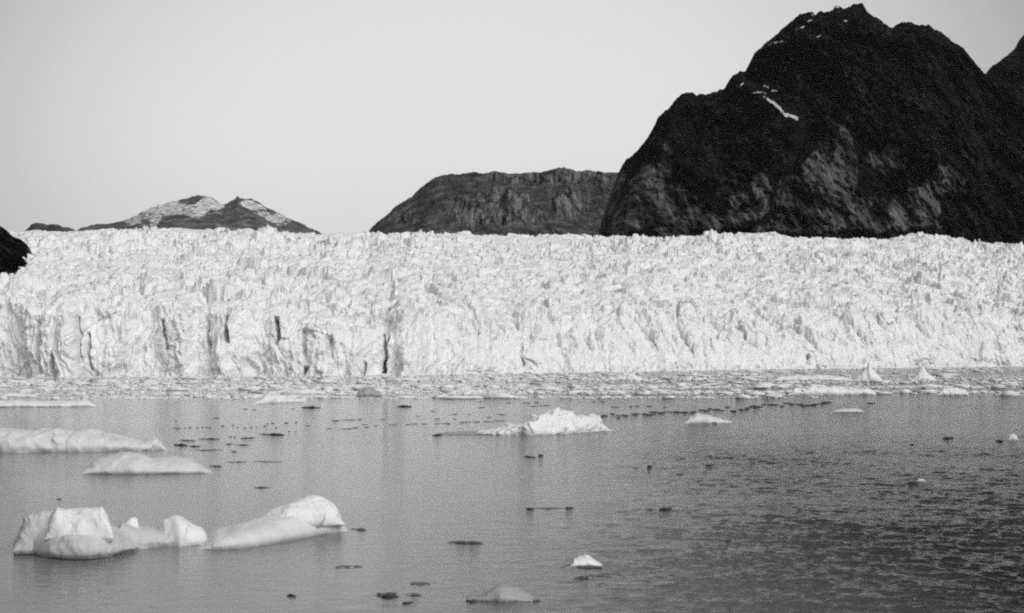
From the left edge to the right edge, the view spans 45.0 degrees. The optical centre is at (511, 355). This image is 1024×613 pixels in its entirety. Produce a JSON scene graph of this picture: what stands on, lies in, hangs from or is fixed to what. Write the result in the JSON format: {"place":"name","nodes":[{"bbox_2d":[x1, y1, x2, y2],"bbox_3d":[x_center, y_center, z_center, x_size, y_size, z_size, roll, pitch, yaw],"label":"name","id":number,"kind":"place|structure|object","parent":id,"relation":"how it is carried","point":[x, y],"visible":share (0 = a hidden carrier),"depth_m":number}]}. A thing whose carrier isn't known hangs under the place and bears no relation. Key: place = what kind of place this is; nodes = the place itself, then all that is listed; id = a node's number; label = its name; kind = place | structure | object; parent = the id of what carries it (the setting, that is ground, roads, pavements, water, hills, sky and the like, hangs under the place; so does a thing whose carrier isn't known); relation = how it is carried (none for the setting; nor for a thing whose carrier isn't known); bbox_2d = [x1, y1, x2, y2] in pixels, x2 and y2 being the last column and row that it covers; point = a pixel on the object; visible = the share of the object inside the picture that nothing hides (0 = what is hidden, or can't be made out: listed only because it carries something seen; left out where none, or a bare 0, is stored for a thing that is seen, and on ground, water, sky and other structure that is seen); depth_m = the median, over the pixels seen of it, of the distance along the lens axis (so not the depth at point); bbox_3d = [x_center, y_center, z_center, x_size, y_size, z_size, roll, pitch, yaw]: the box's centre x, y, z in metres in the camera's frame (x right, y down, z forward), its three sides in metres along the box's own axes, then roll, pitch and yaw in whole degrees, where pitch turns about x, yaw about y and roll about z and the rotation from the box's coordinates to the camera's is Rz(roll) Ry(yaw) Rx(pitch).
{"place":"outdoors","nodes":[
{"label":"outdoors","id":0,"kind":"place"},
{"bbox_2d":[0,226,32,274],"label":"cliff","id":1,"kind":"structure","parent":0,"point":[14,251],"depth_m":1230.98},
{"bbox_2d":[25,223,75,231],"bbox_3d":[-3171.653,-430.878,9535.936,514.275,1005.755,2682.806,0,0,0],"label":"hill","id":2,"kind":"structure","parent":0,"point":[43,227],"depth_m":8592.85},
{"bbox_2d":[77,195,320,234],"bbox_3d":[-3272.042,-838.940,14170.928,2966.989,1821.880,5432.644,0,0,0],"label":"mountain","id":3,"kind":"structure","parent":0,"point":[197,212],"depth_m":12868.55},
{"bbox_2d":[369,167,618,237],"bbox_3d":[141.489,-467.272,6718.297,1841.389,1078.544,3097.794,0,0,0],"label":"mountain","id":4,"kind":"structure","parent":0,"point":[561,201],"depth_m":6148.95},
{"bbox_2d":[0,367,1023,612],"bbox_3d":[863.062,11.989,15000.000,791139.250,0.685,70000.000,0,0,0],"label":"water","id":5,"kind":"structure","parent":0,"point":[812,507],"depth_m":102.32},
{"bbox_2d":[1,392,38,396],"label":"ice floe","id":6,"kind":"object","parent":5,"relation":"on","point":[12,394],"visible":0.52,"depth_m":354.21},
{"bbox_2d":[0,399,97,406],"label":"ice floe","id":7,"kind":"object","parent":5,"relation":"on","point":[37,403],"visible":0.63,"depth_m":288.91},
{"bbox_2d":[0,428,166,452],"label":"iceberg","id":8,"kind":"object","parent":5,"relation":"on","point":[12,440],"visible":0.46,"depth_m":154.45},
{"bbox_2d":[13,506,207,558],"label":"iceberg","id":9,"kind":"object","parent":5,"relation":"on","point":[79,533],"visible":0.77,"depth_m":74.00},
{"bbox_2d":[79,451,211,474],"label":"iceberg","id":10,"kind":"object","parent":5,"relation":"on","point":[131,463],"visible":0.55,"depth_m":125.44},
{"bbox_2d":[194,449,218,450],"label":"ice fragment","id":11,"kind":"object","parent":5,"relation":"on","point":[207,450],"visible":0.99,"depth_m":155.75},
{"bbox_2d":[260,433,284,435],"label":"ice fragment","id":12,"kind":"object","parent":5,"relation":"on","point":[276,434],"visible":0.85,"depth_m":185.45},
{"bbox_2d":[199,495,347,549],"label":"iceberg","id":13,"kind":"object","parent":5,"relation":"on","point":[308,516],"visible":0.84,"depth_m":80.51},
{"bbox_2d":[254,393,306,403],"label":"ice floe","id":14,"kind":"object","parent":5,"relation":"on","point":[268,398],"visible":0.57,"depth_m":311.74},
{"bbox_2d":[334,565,362,568],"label":"ice fragment","id":15,"kind":"object","parent":5,"relation":"on","point":[347,566],"visible":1,"depth_m":69.90},
{"bbox_2d":[351,528,366,530],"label":"ice fragment","id":16,"kind":"object","parent":5,"relation":"on","point":[360,529],"visible":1,"depth_m":84.96},
{"bbox_2d":[356,387,382,396],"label":"iceberg","id":17,"kind":"object","parent":5,"relation":"on","point":[369,392],"visible":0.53,"depth_m":359.85},
{"bbox_2d":[374,592,399,598],"bbox_3d":[-6.255,11.962,61.626,1.852,0.376,1.143,0,0,39],"label":"ice fragment","id":18,"kind":"object","parent":5,"relation":"on","point":[389,595],"visible":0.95,"depth_m":61.29},
{"bbox_2d":[407,593,420,596],"bbox_3d":[-4.922,11.991,61.936,0.815,0.147,0.894,0,0,0],"label":"ice fragment","id":19,"kind":"object","parent":5,"relation":"on","point":[414,594],"visible":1,"depth_m":61.74},
{"bbox_2d":[410,582,430,585],"bbox_3d":[-4.797,12.007,64.898,1.152,0.070,1.232,0,0,0],"label":"ice fragment","id":20,"kind":"object","parent":5,"relation":"on","point":[419,583],"visible":1,"depth_m":64.92},
{"bbox_2d":[447,540,481,544],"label":"ice fragment","id":21,"kind":"object","parent":5,"relation":"on","point":[467,542],"visible":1,"depth_m":78.81},
{"bbox_2d":[438,431,491,434],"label":"ice floe","id":22,"kind":"object","parent":5,"relation":"on","point":[463,433],"visible":0.51,"depth_m":188.05},
{"bbox_2d":[466,599,476,602],"bbox_3d":[-1.998,11.993,60.297,0.523,0.212,0.828,0,0,-31],"label":"ice fragment","id":23,"kind":"object","parent":5,"relation":"on","point":[472,601],"visible":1,"depth_m":60.04},
{"bbox_2d":[465,584,534,601],"bbox_3d":[-0.525,11.939,61.362,3.550,1.078,2.714,0,0,0],"label":"growler","id":24,"kind":"object","parent":5,"relation":"on","point":[502,593],"visible":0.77,"depth_m":60.60},
{"bbox_2d":[0,366,1023,398],"bbox_3d":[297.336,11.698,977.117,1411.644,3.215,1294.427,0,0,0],"label":"brash ice","id":25,"kind":"structure","parent":5,"relation":"on","point":[294,389],"depth_m":473.47},
{"bbox_2d":[477,407,611,434],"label":"iceberg","id":26,"kind":"object","parent":5,"relation":"on","point":[556,421],"visible":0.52,"depth_m":189.06},
{"bbox_2d":[534,507,562,508],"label":"ice fragment","id":27,"kind":"object","parent":5,"relation":"on","point":[547,508],"visible":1,"depth_m":96.81},
{"bbox_2d":[560,565,601,567],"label":"ice fragment","id":28,"kind":"object","parent":5,"relation":"on","point":[579,566],"visible":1,"depth_m":70.06},
{"bbox_2d":[574,575,594,579],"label":"ice fragment","id":29,"kind":"object","parent":5,"relation":"on","point":[585,577],"visible":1,"depth_m":66.40},
{"bbox_2d":[570,555,601,565],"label":"growler","id":30,"kind":"object","parent":5,"relation":"on","point":[584,560],"visible":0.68,"depth_m":70.51},
{"bbox_2d":[596,573,623,576],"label":"ice fragment","id":31,"kind":"object","parent":5,"relation":"on","point":[603,574],"visible":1,"depth_m":67.48},
{"bbox_2d":[605,372,650,380],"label":"ice floe","id":32,"kind":"object","parent":5,"relation":"on","point":[627,376],"visible":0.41,"depth_m":580.40},
{"bbox_2d":[659,507,671,510],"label":"ice fragment","id":33,"kind":"object","parent":5,"relation":"on","point":[665,508],"visible":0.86,"depth_m":95.73},
{"bbox_2d":[684,413,731,423],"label":"iceberg","id":34,"kind":"object","parent":5,"relation":"on","point":[699,418],"visible":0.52,"depth_m":219.45},
{"bbox_2d":[771,375,852,380],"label":"ice floe","id":35,"kind":"object","parent":5,"relation":"on","point":[810,378],"visible":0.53,"depth_m":580.20},
{"bbox_2d":[788,384,876,394],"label":"ice floe","id":36,"kind":"object","parent":5,"relation":"on","point":[812,389],"visible":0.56,"depth_m":378.28},
{"bbox_2d":[832,408,863,411],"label":"ice floe","id":37,"kind":"object","parent":5,"relation":"on","point":[849,410],"visible":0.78,"depth_m":260.95},
{"bbox_2d":[854,363,881,380],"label":"iceberg","id":38,"kind":"object","parent":5,"relation":"on","point":[867,373],"visible":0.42,"depth_m":580.07},
{"bbox_2d":[912,367,935,380],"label":"iceberg","id":39,"kind":"object","parent":5,"relation":"on","point":[922,374],"visible":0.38,"depth_m":588.96},
{"bbox_2d":[937,387,968,394],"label":"ice floe","id":40,"kind":"object","parent":5,"relation":"on","point":[951,391],"visible":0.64,"depth_m":373.06},
{"bbox_2d":[1008,433,1017,439],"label":"growler","id":41,"kind":"object","parent":5,"relation":"on","point":[1013,436],"visible":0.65,"depth_m":175.35},
{"bbox_2d":[0,224,1023,377],"bbox_3d":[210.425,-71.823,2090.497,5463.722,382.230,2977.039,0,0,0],"label":"glacier","id":42,"kind":"object","parent":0,"point":[144,301],"visible":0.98,"depth_m":1139.38},
{"bbox_2d":[0,0,1023,233],"label":"sky","id":43,"kind":"structure","parent":0,"point":[329,116]},
{"bbox_2d":[598,3,1023,243],"bbox_3d":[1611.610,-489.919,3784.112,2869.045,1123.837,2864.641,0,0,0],"label":"mountain","id":44,"kind":"structure","parent":0,"point":[852,121],"depth_m":3210.78},
{"bbox_2d":[986,35,1023,86],"bbox_3d":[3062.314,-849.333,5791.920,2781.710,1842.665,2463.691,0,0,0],"label":"mountain","id":45,"kind":"structure","parent":0,"point":[1009,68],"depth_m":5557.09}
]}

